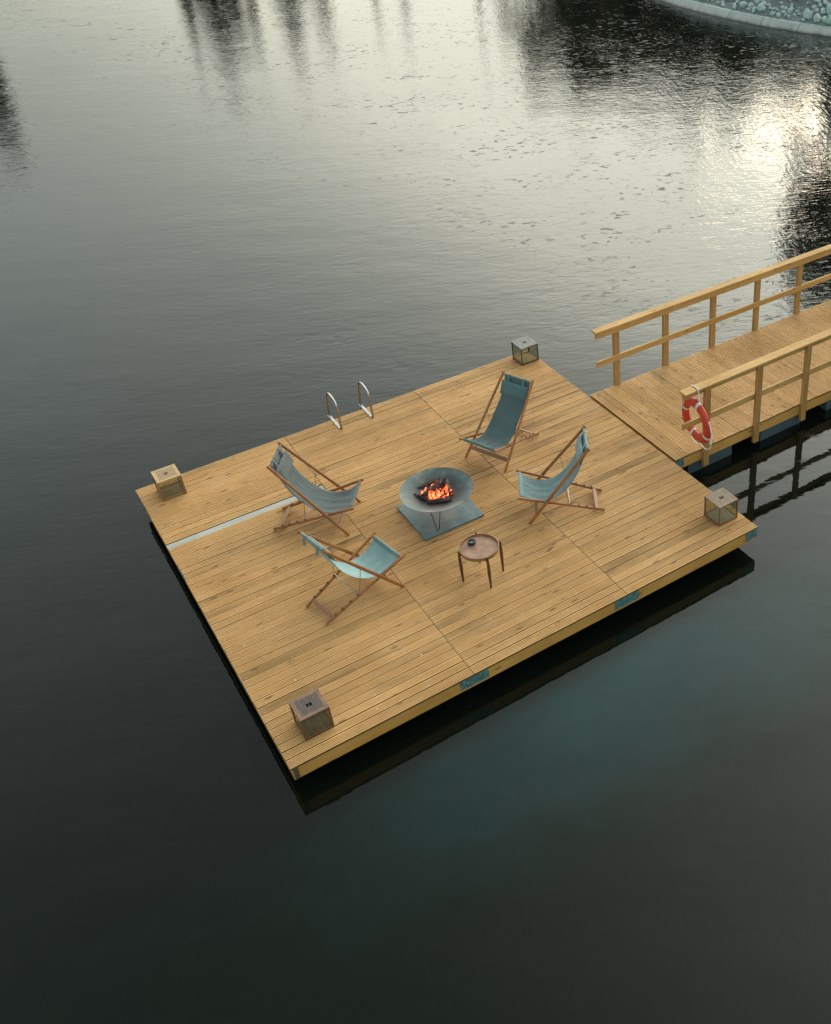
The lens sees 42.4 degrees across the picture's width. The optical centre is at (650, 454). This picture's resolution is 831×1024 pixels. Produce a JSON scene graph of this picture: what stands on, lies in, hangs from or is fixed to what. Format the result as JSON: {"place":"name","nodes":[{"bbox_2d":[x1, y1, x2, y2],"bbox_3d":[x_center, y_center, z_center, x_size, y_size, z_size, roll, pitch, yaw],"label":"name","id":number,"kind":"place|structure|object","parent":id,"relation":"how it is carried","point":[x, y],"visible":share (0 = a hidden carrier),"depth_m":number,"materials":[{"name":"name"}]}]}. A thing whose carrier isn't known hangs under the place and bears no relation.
{"place":"outdoors","nodes":[
{"label":"outdoors","id":0,"kind":"place"},
{"bbox_2d":[0,0,830,1023],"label":"lake water","id":1,"kind":"structure","parent":0,"point":[228,228],"depth_m":14.70,"materials":[{"name":"black liquid"}]},
{"bbox_2d":[135,350,757,779],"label":"floating platform","id":2,"kind":"structure","parent":1,"relation":"on","point":[379,658],"depth_m":13.31,"materials":[{"name":"brown wood"}]},
{"bbox_2d":[150,464,186,500],"bbox_3d":[-6.697,0.385,14.260,0.322,0.321,0.322,-24,42,-29],"label":"lantern","id":3,"kind":"object","parent":2,"relation":"on","point":[171,490],"visible":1,"depth_m":14.24,"materials":[{"name":"beige"}]},
{"bbox_2d":[289,688,334,740],"bbox_3d":[-3.611,2.769,10.937,0.322,0.321,0.322,-24,42,-29],"label":"lantern","id":4,"kind":"object","parent":2,"relation":"on","point":[315,720],"visible":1,"depth_m":10.91,"materials":[{"name":"black"}]},
{"bbox_2d":[266,442,363,535],"bbox_3d":[-4.448,0.424,13.527,1.161,1.110,0.738,-1,36,-1],"label":"deck chair","id":5,"kind":"object","parent":2,"relation":"on","point":[297,483],"visible":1,"depth_m":13.57,"materials":[{"name":"teal fabric"}]},
{"bbox_2d":[326,381,373,428],"bbox_3d":[-4.627,-0.434,15.966,0.562,1.418,0.498,-24,42,-29],"label":"swimming ladder","id":6,"kind":"object","parent":2,"relation":"attached to","point":[371,414],"visible":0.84,"depth_m":15.69,"materials":[{"name":"silver metal"}]},
{"bbox_2d":[296,530,404,624],"bbox_3d":[-3.638,1.253,12.366,0.738,1.121,1.161,28,45,33],"label":"deck chair","id":7,"kind":"object","parent":2,"relation":"on","point":[377,558],"visible":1,"depth_m":12.54,"materials":[{"name":"teal fabric"}]},
{"bbox_2d":[397,498,483,540],"bbox_3d":[-2.857,0.764,13.939,0.874,0.026,0.874,-24,42,-29],"label":"ground plate","id":8,"kind":"object","parent":2,"relation":"on","point":[463,513],"visible":0.74,"depth_m":13.79,"materials":[{"name":"metal"}]},
{"bbox_2d":[399,467,473,529],"bbox_3d":[-2.857,0.607,13.817,0.980,0.369,0.980,-24,42,-29],"label":"fire bowl","id":9,"kind":"object","parent":8,"relation":"on","point":[461,483],"visible":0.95,"depth_m":13.80,"materials":[{"name":"metal"}]},
{"bbox_2d":[414,493,428,500],"bbox_3d":[-3.061,0.565,13.706,0.232,0.077,0.076,17,40,23],"label":"firewood log","id":10,"kind":"object","parent":9,"relation":"in","point":[426,498],"visible":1,"depth_m":13.68,"materials":[{"name":"brown wood"}]},
{"bbox_2d":[417,477,440,488],"bbox_3d":[-3.006,0.390,13.934,0.349,0.070,0.068,-24,42,-29],"label":"firewood log","id":11,"kind":"object","parent":9,"relation":"in","point":[429,483],"visible":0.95,"depth_m":13.91,"materials":[{"name":"brown wood"}]},
{"bbox_2d":[421,477,445,496],"bbox_3d":[-2.910,0.430,13.794,0.070,0.084,0.434,21,41,27],"label":"firewood log","id":12,"kind":"object","parent":9,"relation":"in","point":[437,484],"visible":0.99,"depth_m":13.78,"materials":[{"name":"brown wood"}]},
{"bbox_2d":[421,483,451,498],"bbox_3d":[-2.887,0.480,13.781,0.363,0.178,0.353,-24,42,-29],"label":"fire","id":13,"kind":"object","parent":9,"relation":"in","point":[431,495],"visible":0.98,"depth_m":13.70,"materials":[{"name":"orange"}]},
{"bbox_2d":[427,497,451,503],"bbox_3d":[-2.804,0.610,13.630,0.329,0.078,0.068,-6,36,-8],"label":"firewood log","id":14,"kind":"object","parent":9,"relation":"in","point":[439,500],"visible":1,"depth_m":13.60,"materials":[{"name":"brown wood"}]},
{"bbox_2d":[443,478,453,494],"bbox_3d":[-2.742,0.429,13.883,0.084,0.085,0.353,-16,39,-20],"label":"firewood log","id":15,"kind":"object","parent":9,"relation":"in","point":[449,487],"visible":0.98,"depth_m":13.81,"materials":[{"name":"brown wood"}]},
{"bbox_2d":[458,532,503,587],"bbox_3d":[-2.107,1.315,12.774,0.486,0.498,0.486,12,38,17],"label":"side table","id":16,"kind":"object","parent":2,"relation":"on","point":[486,547],"visible":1,"depth_m":12.65,"materials":[{"name":"brown wood"}]},
{"bbox_2d":[467,538,475,545],"bbox_3d":[-2.214,1.081,12.702,0.102,0.047,0.102,-24,42,-29],"label":"candle holder","id":17,"kind":"object","parent":16,"relation":"on","point":[471,541],"visible":1,"depth_m":12.68,"materials":[{"name":"grey metal"}]},
{"bbox_2d":[459,371,538,471],"bbox_3d":[-2.163,-0.493,14.841,0.738,1.020,1.161,18,40,24],"label":"deck chair","id":18,"kind":"object","parent":2,"relation":"on","point":[497,434],"visible":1,"depth_m":14.90,"materials":[{"name":"teal fabric"}]},
{"bbox_2d":[511,336,538,365],"bbox_3d":[-2.092,-1.744,17.141,0.322,0.321,0.322,-24,42,-29],"label":"lantern","id":19,"kind":"object","parent":2,"relation":"on","point":[524,358],"visible":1,"depth_m":17.12,"materials":[{"name":"black"}]},
{"bbox_2d":[516,425,604,524],"bbox_3d":[-1.221,0.239,13.741,1.161,1.114,0.738,-5,36,-6],"label":"deck chair","id":20,"kind":"object","parent":2,"relation":"on","point":[547,489],"visible":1,"depth_m":13.79,"materials":[{"name":"teal fabric"}]},
{"bbox_2d":[704,487,737,526],"bbox_3d":[0.949,0.697,13.740,0.322,0.321,0.322,-24,42,-29],"label":"lantern","id":21,"kind":"object","parent":2,"relation":"on","point":[720,514],"visible":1,"depth_m":13.72,"materials":[{"name":"black"}]},
{"bbox_2d":[590,244,830,473],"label":"footbridge","id":22,"kind":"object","parent":1,"relation":"in","point":[756,383],"visible":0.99,"depth_m":16.32,"materials":[{"name":"brown wood"}]},
{"bbox_2d":[681,385,711,449],"bbox_3d":[0.670,-0.538,14.658,0.145,0.998,0.777,-21,41,-26],"label":"lifebuoy","id":23,"kind":"object","parent":22,"relation":"hanging from","point":[704,436],"visible":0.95,"depth_m":14.56,"materials":[{"name":"red plastic"}]},
{"bbox_2d":[694,0,830,25],"bbox_3d":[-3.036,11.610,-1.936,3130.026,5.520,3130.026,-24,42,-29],"label":"ground","id":24,"kind":"structure","parent":0,"point":[802,5],"depth_m":37.24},
{"bbox_2d":[739,1,747,7],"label":"rock","id":25,"kind":"object","parent":24,"relation":"on","point":[743,4],"visible":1,"depth_m":37.76,"materials":[{"name":"stone"}]},
{"bbox_2d":[661,0,830,36],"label":"concrete edging","id":26,"kind":"object","parent":24,"relation":"on","point":[754,19],"visible":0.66,"depth_m":37.22,"materials":[{"name":"grey concrete"}]},
{"bbox_2d":[748,2,753,8],"bbox_3d":[3.714,-16.522,37.687,0.186,0.262,0.278,-6,21,-28],"label":"rock","id":27,"kind":"object","parent":24,"relation":"on","point":[750,5],"visible":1,"depth_m":37.63,"materials":[{"name":"stone"}]},
{"bbox_2d":[757,3,765,11],"bbox_3d":[4.042,-16.278,37.350,0.344,0.336,0.231,-14,38,-18],"label":"rock","id":28,"kind":"object","parent":24,"relation":"on","point":[761,7],"visible":1,"depth_m":37.27,"materials":[{"name":"stone"}]},
{"bbox_2d":[787,8,792,13],"bbox_3d":[5.020,-15.957,36.877,0.153,0.249,0.245,24,43,30],"label":"rock","id":29,"kind":"object","parent":24,"relation":"on","point":[789,10],"visible":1,"depth_m":36.80,"materials":[{"name":"stone"}]},
{"bbox_2d":[803,10,812,19],"bbox_3d":[5.610,-15.618,36.401,0.360,0.310,0.320,1,36,2],"label":"rock","id":30,"kind":"object","parent":24,"relation":"on","point":[807,14],"visible":1,"depth_m":36.33,"materials":[{"name":"stone"}]},
{"bbox_2d":[813,13,820,21],"bbox_3d":[5.914,-15.429,36.154,0.258,0.296,0.338,-26,43,-31],"label":"rock","id":31,"kind":"object","parent":24,"relation":"on","point":[817,17],"visible":1,"depth_m":36.05,"materials":[{"name":"stone"}]},
{"bbox_2d":[822,18,830,24],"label":"rock","id":32,"kind":"object","parent":24,"relation":"on","point":[827,21],"visible":1,"depth_m":35.86,"materials":[{"name":"stone"}]},
{"bbox_2d":[826,3,830,14],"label":"rock","id":33,"kind":"object","parent":24,"relation":"on","point":[828,8],"visible":1,"depth_m":36.27,"materials":[{"name":"stone"}]}
]}

